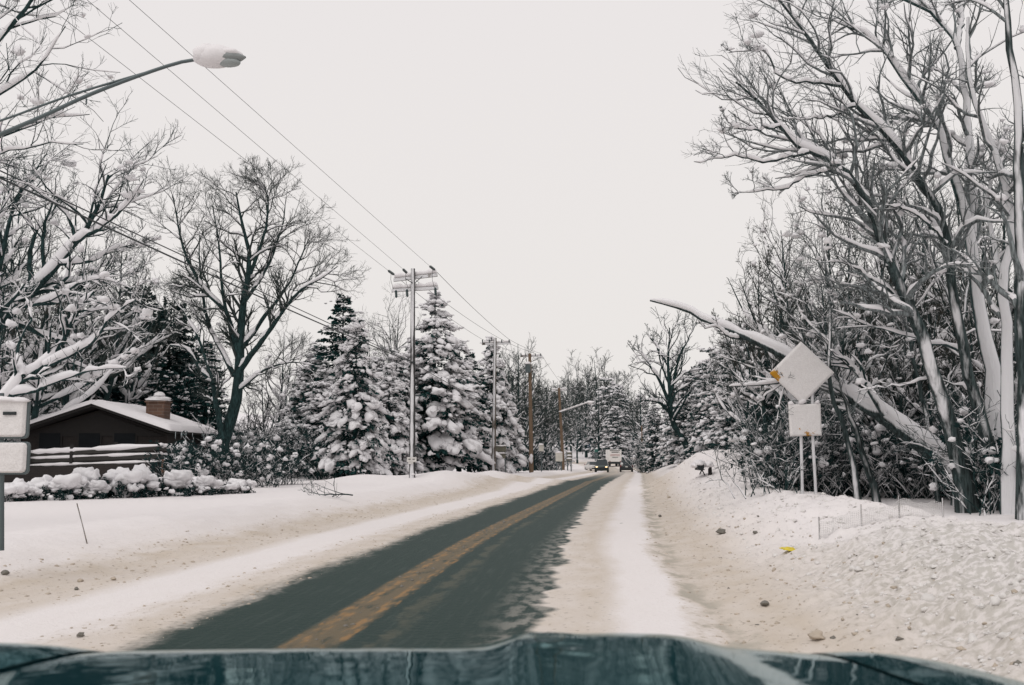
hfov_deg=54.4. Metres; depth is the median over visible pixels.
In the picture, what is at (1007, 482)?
bare tree
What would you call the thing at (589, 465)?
car
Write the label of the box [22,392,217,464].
brick house
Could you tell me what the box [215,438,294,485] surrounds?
shrub
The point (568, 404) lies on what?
bare tree
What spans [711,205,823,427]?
bare tree
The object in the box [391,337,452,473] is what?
spruce tree
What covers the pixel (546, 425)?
bare tree
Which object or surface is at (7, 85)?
bare tree
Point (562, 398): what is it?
bare tree
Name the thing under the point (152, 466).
shrub
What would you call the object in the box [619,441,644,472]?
shrub
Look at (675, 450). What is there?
conifer tree
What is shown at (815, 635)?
ice chunk
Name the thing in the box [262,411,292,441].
shrub
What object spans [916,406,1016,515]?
shrub
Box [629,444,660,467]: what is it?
shrub
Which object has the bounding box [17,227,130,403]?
bare tree
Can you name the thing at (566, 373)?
bare tree
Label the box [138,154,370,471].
bare tree
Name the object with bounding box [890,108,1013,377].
bare tree
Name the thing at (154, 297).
pine tree
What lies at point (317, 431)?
shrub
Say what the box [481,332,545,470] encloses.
bare tree
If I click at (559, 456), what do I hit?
roadside sign
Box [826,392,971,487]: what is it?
shrub
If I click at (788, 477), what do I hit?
shrub
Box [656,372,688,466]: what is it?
conifer tree
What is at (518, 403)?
bare tree
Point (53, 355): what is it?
bare tree
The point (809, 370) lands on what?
road sign
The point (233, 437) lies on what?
shrub
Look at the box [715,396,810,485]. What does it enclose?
shrub
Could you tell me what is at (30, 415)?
conifer tree
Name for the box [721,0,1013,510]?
bare tree
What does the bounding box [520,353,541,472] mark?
utility pole
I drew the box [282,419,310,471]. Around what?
shrub
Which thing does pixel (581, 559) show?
road
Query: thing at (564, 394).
bare tree
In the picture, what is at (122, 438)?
window
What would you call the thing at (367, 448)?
spruce tree
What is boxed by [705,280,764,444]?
bare tree
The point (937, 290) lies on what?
bare tree
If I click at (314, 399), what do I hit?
spruce tree
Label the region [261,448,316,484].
shrub
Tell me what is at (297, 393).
spruce tree
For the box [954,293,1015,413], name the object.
bare tree
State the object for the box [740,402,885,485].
shrub
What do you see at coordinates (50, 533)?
snow bank
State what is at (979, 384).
shrub
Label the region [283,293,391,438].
spruce tree
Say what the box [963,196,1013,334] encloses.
bare tree
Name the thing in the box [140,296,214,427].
pine tree
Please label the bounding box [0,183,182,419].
bare tree
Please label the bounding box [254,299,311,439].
bare tree
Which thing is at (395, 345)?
bare tree
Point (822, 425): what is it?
shrub
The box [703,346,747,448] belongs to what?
conifer tree
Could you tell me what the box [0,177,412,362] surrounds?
cable
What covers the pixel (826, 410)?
spruce tree
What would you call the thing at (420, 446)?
spruce tree
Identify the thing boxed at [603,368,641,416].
bare tree
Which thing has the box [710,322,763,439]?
conifer tree
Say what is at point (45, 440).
window
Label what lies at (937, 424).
shrub
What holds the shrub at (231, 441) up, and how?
on the ground
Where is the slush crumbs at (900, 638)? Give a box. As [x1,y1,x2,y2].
[655,467,1021,664]
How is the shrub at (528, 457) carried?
on the ground
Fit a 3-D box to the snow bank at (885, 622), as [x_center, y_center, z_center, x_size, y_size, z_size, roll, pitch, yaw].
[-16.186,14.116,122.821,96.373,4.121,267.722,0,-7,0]
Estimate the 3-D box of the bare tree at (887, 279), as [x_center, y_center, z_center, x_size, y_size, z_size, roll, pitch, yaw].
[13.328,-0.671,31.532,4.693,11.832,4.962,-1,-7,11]
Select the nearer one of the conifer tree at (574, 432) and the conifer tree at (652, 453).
the conifer tree at (652, 453)
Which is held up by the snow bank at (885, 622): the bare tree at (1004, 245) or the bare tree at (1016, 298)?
the bare tree at (1016, 298)
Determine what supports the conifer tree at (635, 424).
on the ground
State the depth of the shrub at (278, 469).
35.61 m
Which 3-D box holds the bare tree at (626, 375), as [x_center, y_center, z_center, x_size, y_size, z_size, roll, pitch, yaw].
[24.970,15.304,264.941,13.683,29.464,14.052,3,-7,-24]
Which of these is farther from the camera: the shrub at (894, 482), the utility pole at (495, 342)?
the utility pole at (495, 342)
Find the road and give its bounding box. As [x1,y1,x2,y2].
[0,463,760,651]
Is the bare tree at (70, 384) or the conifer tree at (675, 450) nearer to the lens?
the bare tree at (70, 384)
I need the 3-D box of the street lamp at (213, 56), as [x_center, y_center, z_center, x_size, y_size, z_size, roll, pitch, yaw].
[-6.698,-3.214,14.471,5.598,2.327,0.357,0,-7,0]
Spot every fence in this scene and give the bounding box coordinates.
[4,440,173,481]
[818,495,943,539]
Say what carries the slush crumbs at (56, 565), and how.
on the road
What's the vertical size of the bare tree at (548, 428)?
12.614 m
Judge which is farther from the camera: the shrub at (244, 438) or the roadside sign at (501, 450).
the roadside sign at (501, 450)
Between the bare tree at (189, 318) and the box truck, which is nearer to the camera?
the bare tree at (189, 318)
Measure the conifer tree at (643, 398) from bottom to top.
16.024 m
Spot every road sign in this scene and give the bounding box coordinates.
[0,393,30,550]
[770,342,833,493]
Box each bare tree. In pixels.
[0,0,131,222]
[0,90,189,365]
[0,141,49,365]
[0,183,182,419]
[0,192,72,389]
[0,216,114,404]
[0,268,157,400]
[0,314,88,441]
[1,205,54,396]
[10,305,119,413]
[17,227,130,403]
[32,173,150,410]
[51,208,197,400]
[54,238,124,402]
[94,241,178,403]
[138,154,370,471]
[146,266,233,393]
[172,270,231,423]
[225,387,271,438]
[240,348,278,438]
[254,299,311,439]
[268,365,294,429]
[340,309,389,389]
[365,283,410,378]
[367,293,443,385]
[474,348,534,431]
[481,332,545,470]
[489,354,528,418]
[509,351,573,469]
[513,379,549,453]
[517,379,545,470]
[526,396,568,470]
[528,358,563,469]
[528,402,568,448]
[534,386,576,450]
[537,405,572,469]
[542,377,584,448]
[542,379,578,451]
[545,371,580,457]
[548,396,584,450]
[552,402,575,449]
[554,356,581,449]
[560,349,600,451]
[563,350,628,424]
[564,396,595,462]
[569,355,606,457]
[579,382,622,458]
[581,347,633,411]
[599,368,631,404]
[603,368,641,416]
[612,384,652,440]
[627,307,705,458]
[678,0,995,512]
[697,304,747,426]
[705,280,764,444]
[709,242,795,478]
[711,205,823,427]
[717,284,767,430]
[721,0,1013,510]
[721,184,880,370]
[743,266,793,420]
[746,247,867,482]
[752,187,920,416]
[758,0,1007,503]
[765,180,861,499]
[766,267,880,501]
[770,213,836,359]
[771,226,920,495]
[773,224,891,335]
[778,173,914,487]
[821,283,912,435]
[824,165,935,390]
[829,142,987,415]
[846,159,957,502]
[847,210,954,339]
[853,119,1013,496]
[854,296,952,439]
[858,151,1001,360]
[867,185,1013,360]
[873,251,960,425]
[874,281,984,433]
[883,117,1013,408]
[890,0,1023,514]
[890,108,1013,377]
[921,238,1017,422]
[924,246,1000,417]
[928,0,1023,519]
[933,135,1013,372]
[939,133,1014,382]
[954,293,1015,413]
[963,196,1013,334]
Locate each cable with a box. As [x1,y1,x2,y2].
[0,170,411,361]
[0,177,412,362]
[415,364,492,403]
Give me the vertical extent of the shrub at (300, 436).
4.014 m
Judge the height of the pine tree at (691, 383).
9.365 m
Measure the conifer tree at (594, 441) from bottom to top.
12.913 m
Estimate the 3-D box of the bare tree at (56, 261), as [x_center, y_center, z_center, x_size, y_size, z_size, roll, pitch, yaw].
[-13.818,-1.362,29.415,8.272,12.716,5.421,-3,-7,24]
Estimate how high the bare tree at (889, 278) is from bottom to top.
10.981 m
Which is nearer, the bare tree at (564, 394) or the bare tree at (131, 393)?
the bare tree at (131, 393)
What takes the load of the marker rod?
on the snow bank at (50, 533)
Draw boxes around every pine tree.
[47,338,137,411]
[83,350,119,401]
[99,331,143,405]
[100,285,178,404]
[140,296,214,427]
[168,381,202,423]
[680,366,702,417]
[750,321,814,436]
[890,329,957,404]
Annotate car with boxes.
[0,632,1023,684]
[584,461,595,470]
[593,460,609,471]
[618,460,632,471]
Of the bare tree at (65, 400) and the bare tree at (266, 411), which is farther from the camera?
the bare tree at (266, 411)
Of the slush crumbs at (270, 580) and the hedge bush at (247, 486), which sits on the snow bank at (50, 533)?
the hedge bush at (247, 486)
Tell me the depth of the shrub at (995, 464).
18.12 m
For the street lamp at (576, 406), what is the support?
attached to the utility pole at (560, 422)
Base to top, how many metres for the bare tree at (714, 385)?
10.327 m
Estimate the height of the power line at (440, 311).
0.335 m
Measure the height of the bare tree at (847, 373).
7.043 m
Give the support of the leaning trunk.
on the snow bank at (885, 622)
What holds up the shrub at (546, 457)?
on the snow bank at (50, 533)
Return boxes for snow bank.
[0,463,593,607]
[565,449,1023,681]
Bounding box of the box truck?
[604,450,621,466]
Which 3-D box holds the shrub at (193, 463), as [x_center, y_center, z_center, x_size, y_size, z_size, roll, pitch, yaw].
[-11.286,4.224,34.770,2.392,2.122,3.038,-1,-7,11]
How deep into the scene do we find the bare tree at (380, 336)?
91.63 m
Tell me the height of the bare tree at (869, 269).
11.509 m
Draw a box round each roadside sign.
[496,445,505,471]
[539,443,543,471]
[555,451,562,470]
[566,451,571,470]
[594,449,597,460]
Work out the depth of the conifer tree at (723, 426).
55.50 m
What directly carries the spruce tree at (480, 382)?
on the ground
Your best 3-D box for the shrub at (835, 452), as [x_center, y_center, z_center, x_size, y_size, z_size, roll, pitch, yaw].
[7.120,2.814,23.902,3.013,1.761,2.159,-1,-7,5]
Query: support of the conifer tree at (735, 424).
on the ground
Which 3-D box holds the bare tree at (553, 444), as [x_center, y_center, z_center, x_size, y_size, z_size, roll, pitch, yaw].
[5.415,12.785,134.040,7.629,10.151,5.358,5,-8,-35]
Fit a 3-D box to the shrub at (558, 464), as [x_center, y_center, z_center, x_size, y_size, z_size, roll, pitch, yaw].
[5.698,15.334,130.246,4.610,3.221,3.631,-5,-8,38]
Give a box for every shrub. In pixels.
[140,431,215,471]
[142,444,204,477]
[151,434,224,476]
[183,437,242,481]
[187,409,276,477]
[198,445,268,485]
[208,432,255,455]
[211,434,283,459]
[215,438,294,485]
[231,408,317,476]
[232,435,311,485]
[233,420,300,477]
[234,451,297,487]
[244,426,306,462]
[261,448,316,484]
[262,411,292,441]
[276,403,345,475]
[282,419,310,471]
[284,438,314,476]
[286,417,351,479]
[287,430,346,479]
[303,433,331,478]
[521,433,540,470]
[525,437,537,470]
[535,446,558,469]
[535,449,574,469]
[536,448,557,469]
[547,437,577,468]
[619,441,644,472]
[621,448,646,472]
[627,433,657,465]
[628,435,642,469]
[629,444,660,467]
[630,440,653,454]
[702,440,802,498]
[710,411,842,490]
[712,391,843,462]
[713,379,858,492]
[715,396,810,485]
[716,375,871,493]
[721,423,831,490]
[724,392,852,486]
[732,405,846,486]
[734,394,864,486]
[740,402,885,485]
[754,408,900,495]
[757,422,844,494]
[767,425,870,492]
[770,395,882,491]
[772,391,926,494]
[797,437,875,495]
[804,423,918,497]
[808,412,904,498]
[809,437,870,492]
[820,407,961,498]
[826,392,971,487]
[834,395,972,498]
[843,405,932,498]
[853,420,971,497]
[871,377,1017,500]
[876,421,948,498]
[879,377,1016,507]
[881,388,971,433]
[882,471,911,495]
[885,443,933,498]
[898,388,1016,487]
[900,443,948,499]
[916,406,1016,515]
[922,408,1016,510]
[932,396,1016,457]
[940,425,1016,497]
[964,382,1016,446]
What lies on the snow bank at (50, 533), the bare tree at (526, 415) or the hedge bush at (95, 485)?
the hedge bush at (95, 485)
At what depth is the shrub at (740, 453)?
22.54 m
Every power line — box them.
[40,0,385,268]
[87,0,397,264]
[131,1,425,262]
[402,281,482,339]
[416,280,496,336]
[437,272,506,337]
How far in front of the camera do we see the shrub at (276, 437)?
50.04 m
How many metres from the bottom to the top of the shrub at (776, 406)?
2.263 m
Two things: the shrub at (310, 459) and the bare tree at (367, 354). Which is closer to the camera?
the shrub at (310, 459)
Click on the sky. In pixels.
(530, 153)
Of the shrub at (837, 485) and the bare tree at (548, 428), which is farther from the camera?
the bare tree at (548, 428)
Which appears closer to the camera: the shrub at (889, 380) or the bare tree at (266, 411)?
the shrub at (889, 380)
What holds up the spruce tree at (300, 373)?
on the ground
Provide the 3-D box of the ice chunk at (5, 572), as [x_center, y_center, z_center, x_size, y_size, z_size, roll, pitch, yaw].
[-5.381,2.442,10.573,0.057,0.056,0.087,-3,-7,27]
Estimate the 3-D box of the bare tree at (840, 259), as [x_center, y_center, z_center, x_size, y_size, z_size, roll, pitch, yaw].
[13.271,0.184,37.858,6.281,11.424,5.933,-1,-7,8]
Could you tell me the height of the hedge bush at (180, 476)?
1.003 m
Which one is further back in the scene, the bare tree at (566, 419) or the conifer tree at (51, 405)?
the bare tree at (566, 419)
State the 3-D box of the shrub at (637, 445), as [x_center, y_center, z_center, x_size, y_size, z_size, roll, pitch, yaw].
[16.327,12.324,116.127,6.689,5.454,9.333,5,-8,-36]
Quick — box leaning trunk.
[650,298,979,505]
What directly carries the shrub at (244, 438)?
on the ground
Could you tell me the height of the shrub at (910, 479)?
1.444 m
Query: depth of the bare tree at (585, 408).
240.31 m
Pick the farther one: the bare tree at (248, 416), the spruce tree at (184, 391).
the bare tree at (248, 416)
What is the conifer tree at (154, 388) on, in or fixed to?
on the ground
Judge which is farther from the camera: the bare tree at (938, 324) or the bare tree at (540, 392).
the bare tree at (540, 392)
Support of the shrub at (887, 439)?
on the snow bank at (885, 622)
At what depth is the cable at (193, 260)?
23.62 m
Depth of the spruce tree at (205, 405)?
62.53 m
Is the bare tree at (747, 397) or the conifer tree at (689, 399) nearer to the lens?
the bare tree at (747, 397)
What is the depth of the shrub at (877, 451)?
22.98 m
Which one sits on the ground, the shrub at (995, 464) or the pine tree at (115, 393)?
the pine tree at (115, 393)
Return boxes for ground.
[4,414,661,485]
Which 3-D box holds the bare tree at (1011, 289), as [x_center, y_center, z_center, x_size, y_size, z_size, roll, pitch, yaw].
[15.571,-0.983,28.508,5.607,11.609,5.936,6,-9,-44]
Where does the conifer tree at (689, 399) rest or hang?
on the ground
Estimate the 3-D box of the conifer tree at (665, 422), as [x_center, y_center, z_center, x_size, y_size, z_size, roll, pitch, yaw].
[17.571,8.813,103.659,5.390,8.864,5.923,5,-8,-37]
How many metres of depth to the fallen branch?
25.80 m
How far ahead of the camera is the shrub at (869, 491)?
23.02 m
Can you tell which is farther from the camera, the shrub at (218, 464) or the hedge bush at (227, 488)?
the shrub at (218, 464)
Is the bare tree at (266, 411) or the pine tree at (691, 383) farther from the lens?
the pine tree at (691, 383)
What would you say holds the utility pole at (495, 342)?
on the ground
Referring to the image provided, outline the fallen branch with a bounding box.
[299,467,352,497]
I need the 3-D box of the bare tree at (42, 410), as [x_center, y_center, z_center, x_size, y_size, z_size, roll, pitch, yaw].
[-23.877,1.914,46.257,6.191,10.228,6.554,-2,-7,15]
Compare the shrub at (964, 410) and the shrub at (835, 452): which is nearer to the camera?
the shrub at (964, 410)
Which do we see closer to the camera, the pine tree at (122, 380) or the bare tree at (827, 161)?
the bare tree at (827, 161)
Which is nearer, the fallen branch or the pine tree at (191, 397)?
the fallen branch
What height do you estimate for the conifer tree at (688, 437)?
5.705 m
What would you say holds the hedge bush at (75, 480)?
on the snow bank at (50, 533)
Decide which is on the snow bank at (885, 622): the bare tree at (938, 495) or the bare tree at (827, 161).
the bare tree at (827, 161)
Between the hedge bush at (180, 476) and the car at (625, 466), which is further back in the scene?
the car at (625, 466)
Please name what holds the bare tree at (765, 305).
on the ground
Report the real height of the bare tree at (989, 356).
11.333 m
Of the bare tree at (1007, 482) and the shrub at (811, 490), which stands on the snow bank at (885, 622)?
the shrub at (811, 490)
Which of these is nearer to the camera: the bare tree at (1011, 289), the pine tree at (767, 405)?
the bare tree at (1011, 289)
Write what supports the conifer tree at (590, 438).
on the ground
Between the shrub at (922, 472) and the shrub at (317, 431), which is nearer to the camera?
the shrub at (922, 472)
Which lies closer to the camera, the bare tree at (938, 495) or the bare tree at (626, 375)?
the bare tree at (938, 495)
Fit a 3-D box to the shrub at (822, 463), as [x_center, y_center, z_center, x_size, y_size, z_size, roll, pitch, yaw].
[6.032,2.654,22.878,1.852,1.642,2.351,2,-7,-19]
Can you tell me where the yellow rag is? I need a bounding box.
[780,547,794,550]
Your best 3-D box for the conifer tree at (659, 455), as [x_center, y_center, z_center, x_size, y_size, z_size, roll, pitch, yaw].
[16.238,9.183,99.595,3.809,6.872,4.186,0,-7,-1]
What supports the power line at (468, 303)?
attached to the utility pole at (412, 276)
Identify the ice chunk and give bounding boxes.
[1,570,9,574]
[76,632,84,636]
[716,528,725,533]
[760,600,768,604]
[807,630,824,639]
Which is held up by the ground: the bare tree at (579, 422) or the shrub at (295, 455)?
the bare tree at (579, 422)
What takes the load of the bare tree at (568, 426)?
on the ground
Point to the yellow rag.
(788, 548)
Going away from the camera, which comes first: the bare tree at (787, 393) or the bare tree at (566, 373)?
the bare tree at (787, 393)
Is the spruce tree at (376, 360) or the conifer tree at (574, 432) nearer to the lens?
the spruce tree at (376, 360)
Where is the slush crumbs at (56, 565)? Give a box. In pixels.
[0,475,504,614]
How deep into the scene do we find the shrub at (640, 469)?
125.86 m
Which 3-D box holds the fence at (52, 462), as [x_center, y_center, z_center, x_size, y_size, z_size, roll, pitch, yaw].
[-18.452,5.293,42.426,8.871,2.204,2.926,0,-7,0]
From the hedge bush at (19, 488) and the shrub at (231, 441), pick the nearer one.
the hedge bush at (19, 488)
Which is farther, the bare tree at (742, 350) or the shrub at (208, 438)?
the bare tree at (742, 350)
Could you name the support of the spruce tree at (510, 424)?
on the ground
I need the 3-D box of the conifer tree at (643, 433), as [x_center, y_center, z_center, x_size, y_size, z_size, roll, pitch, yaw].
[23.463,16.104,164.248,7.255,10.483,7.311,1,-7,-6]
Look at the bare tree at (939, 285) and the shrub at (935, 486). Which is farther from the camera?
the bare tree at (939, 285)
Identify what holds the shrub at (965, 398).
on the snow bank at (885, 622)
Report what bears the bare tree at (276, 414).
on the ground
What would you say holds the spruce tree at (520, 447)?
on the ground
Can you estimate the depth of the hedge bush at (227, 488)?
29.74 m
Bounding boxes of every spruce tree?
[135,353,173,411]
[170,378,195,419]
[182,339,244,453]
[272,376,317,439]
[273,345,350,474]
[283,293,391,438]
[287,364,361,475]
[310,317,399,478]
[362,363,424,474]
[364,356,403,474]
[378,349,435,474]
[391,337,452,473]
[398,290,495,473]
[444,338,502,471]
[448,352,506,471]
[472,335,527,472]
[476,387,528,471]
[816,394,845,441]
[877,311,950,430]
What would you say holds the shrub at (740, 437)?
on the snow bank at (885, 622)
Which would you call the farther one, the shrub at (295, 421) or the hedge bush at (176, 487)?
the shrub at (295, 421)
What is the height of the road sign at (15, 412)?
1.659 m
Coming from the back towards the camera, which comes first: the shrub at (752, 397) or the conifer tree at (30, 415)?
the conifer tree at (30, 415)
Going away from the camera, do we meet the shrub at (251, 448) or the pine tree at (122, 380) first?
the shrub at (251, 448)
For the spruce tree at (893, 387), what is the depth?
29.77 m
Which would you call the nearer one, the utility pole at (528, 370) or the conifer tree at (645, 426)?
the utility pole at (528, 370)
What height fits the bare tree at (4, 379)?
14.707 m
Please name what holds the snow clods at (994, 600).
on the snow bank at (885, 622)
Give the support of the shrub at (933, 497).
on the snow bank at (885, 622)
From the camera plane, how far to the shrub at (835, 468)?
23.67 m
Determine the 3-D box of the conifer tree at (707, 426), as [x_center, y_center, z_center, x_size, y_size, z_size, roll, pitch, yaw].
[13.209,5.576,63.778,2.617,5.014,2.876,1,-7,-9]
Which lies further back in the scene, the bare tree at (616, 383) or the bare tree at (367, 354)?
the bare tree at (616, 383)
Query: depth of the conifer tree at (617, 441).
216.44 m
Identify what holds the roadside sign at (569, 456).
on the snow bank at (50, 533)
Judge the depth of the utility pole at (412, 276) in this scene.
42.27 m
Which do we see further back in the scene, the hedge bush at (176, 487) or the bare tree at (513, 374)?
the bare tree at (513, 374)
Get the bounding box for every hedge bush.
[4,482,29,501]
[4,483,38,501]
[10,478,69,500]
[30,473,87,499]
[52,478,107,498]
[71,464,151,497]
[82,484,111,498]
[101,469,158,497]
[114,467,194,497]
[158,477,192,495]
[163,475,215,495]
[192,476,223,494]
[213,482,238,493]
[226,478,256,493]
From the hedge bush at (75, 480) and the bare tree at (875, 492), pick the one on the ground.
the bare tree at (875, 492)
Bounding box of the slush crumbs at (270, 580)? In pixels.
[40,479,571,647]
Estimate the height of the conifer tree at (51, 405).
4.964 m
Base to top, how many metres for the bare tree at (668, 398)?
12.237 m
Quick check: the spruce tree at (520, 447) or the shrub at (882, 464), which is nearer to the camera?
the shrub at (882, 464)
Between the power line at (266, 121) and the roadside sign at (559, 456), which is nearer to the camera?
the power line at (266, 121)
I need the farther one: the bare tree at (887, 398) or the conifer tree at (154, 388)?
the conifer tree at (154, 388)
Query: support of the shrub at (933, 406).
on the snow bank at (885, 622)
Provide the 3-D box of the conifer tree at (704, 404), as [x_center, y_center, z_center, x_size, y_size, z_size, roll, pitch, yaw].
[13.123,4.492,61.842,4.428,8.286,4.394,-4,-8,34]
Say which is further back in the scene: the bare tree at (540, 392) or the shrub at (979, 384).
the bare tree at (540, 392)
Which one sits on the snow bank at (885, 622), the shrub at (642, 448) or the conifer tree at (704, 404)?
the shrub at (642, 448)
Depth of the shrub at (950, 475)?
18.99 m
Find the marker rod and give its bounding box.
[76,503,87,543]
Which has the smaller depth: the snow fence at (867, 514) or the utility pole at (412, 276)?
the snow fence at (867, 514)
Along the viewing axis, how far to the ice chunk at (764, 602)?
8.75 m
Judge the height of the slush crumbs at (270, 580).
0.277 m
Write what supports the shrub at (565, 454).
on the ground
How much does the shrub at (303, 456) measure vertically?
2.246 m
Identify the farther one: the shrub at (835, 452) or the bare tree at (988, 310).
the bare tree at (988, 310)
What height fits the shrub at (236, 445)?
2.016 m
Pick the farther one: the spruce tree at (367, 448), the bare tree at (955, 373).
the spruce tree at (367, 448)
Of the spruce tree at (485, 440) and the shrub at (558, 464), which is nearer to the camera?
the spruce tree at (485, 440)
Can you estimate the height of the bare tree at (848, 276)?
9.590 m
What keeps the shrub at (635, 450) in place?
on the snow bank at (885, 622)
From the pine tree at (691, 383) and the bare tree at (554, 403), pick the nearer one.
the pine tree at (691, 383)
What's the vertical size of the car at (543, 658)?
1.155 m
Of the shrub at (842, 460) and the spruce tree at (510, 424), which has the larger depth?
the spruce tree at (510, 424)
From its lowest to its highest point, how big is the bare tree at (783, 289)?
9.610 m
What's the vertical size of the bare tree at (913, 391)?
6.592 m
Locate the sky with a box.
[0,0,1023,419]
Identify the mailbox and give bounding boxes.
[690,459,713,475]
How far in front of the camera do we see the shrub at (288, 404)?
55.51 m
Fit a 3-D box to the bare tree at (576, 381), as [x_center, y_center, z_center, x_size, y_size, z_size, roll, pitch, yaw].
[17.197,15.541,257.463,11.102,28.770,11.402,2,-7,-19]
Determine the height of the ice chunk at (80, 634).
0.036 m
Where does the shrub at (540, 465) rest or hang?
on the snow bank at (50, 533)
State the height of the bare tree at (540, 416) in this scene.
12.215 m
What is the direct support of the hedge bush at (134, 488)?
on the snow bank at (50, 533)
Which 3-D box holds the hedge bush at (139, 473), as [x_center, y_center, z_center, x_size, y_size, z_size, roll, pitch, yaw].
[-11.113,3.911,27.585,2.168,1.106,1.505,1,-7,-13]
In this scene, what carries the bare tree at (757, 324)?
on the ground
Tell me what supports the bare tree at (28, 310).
on the ground
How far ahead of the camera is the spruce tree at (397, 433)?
57.41 m
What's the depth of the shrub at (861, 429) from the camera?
23.18 m
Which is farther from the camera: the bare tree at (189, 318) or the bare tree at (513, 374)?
the bare tree at (513, 374)
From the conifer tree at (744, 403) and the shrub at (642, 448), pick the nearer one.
the conifer tree at (744, 403)
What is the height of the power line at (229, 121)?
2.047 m
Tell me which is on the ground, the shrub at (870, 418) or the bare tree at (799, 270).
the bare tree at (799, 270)
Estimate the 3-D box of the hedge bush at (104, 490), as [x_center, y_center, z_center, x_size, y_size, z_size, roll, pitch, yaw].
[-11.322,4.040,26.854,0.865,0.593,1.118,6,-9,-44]
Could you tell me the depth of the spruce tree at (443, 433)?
63.08 m
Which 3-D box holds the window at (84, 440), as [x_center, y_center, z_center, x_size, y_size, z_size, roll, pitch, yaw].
[-19.200,4.549,45.244,1.100,1.000,0.095,0,-7,0]
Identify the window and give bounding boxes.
[37,433,62,448]
[77,433,101,453]
[112,433,136,452]
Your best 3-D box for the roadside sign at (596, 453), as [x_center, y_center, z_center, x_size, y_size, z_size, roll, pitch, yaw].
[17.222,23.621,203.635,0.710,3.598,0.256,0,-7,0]
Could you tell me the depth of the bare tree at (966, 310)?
22.50 m
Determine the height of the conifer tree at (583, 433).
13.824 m
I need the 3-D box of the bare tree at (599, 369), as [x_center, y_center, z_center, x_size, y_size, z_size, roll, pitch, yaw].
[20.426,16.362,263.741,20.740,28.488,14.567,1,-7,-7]
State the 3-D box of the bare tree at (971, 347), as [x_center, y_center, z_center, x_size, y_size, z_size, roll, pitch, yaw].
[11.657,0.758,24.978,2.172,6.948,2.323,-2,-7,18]
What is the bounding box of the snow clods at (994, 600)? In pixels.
[687,480,1023,667]
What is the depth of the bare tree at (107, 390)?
53.96 m
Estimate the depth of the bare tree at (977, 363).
24.29 m
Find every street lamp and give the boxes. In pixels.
[0,43,245,136]
[558,401,594,412]
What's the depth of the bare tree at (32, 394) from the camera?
52.89 m
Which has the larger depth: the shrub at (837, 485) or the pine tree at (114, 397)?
the pine tree at (114, 397)
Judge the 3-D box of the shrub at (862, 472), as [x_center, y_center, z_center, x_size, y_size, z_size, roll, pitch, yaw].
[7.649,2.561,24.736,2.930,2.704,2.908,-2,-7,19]
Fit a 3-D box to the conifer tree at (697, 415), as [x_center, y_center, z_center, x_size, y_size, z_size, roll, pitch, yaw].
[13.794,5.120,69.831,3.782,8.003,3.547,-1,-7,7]
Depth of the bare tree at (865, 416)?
25.92 m
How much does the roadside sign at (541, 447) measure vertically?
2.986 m
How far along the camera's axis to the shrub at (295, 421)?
51.43 m
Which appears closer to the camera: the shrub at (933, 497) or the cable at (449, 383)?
the shrub at (933, 497)
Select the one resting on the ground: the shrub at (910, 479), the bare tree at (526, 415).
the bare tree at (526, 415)
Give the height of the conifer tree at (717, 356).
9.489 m
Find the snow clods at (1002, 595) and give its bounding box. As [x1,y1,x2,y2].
[667,449,1023,672]
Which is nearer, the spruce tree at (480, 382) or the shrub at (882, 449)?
the shrub at (882, 449)
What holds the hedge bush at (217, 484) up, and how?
on the snow bank at (50, 533)
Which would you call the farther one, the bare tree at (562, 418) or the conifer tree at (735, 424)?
the bare tree at (562, 418)
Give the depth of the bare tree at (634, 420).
214.22 m
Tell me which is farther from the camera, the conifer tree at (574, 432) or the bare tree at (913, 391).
the conifer tree at (574, 432)
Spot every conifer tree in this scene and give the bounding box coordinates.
[6,439,20,441]
[15,400,34,441]
[44,388,61,413]
[137,373,159,405]
[567,394,584,446]
[572,407,599,450]
[581,377,636,458]
[590,406,607,457]
[598,406,632,459]
[603,384,637,453]
[623,401,641,455]
[631,409,662,454]
[632,393,655,439]
[639,412,657,472]
[640,402,663,472]
[655,386,679,460]
[655,401,676,467]
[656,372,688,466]
[661,369,697,463]
[674,347,725,458]
[678,395,703,462]
[684,359,713,458]
[688,350,731,455]
[700,339,734,428]
[702,395,715,449]
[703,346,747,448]
[708,408,736,449]
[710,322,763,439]
[726,390,752,449]
[728,357,758,448]
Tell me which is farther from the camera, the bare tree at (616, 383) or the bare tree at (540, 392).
the bare tree at (616, 383)
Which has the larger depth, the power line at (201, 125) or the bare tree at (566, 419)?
the bare tree at (566, 419)
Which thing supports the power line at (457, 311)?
attached to the utility pole at (495, 342)
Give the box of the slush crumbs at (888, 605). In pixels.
[642,459,1017,674]
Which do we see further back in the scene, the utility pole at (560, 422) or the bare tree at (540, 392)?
the bare tree at (540, 392)
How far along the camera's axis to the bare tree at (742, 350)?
46.03 m
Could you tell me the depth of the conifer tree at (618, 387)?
227.12 m
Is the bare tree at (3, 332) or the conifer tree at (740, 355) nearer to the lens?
the bare tree at (3, 332)
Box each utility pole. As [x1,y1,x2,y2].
[388,265,437,477]
[482,338,510,470]
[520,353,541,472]
[552,387,566,469]
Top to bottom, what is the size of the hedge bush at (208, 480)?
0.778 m
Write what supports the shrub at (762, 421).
on the snow bank at (885, 622)
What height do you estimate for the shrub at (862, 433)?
2.817 m
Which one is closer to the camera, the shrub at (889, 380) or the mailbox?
the shrub at (889, 380)

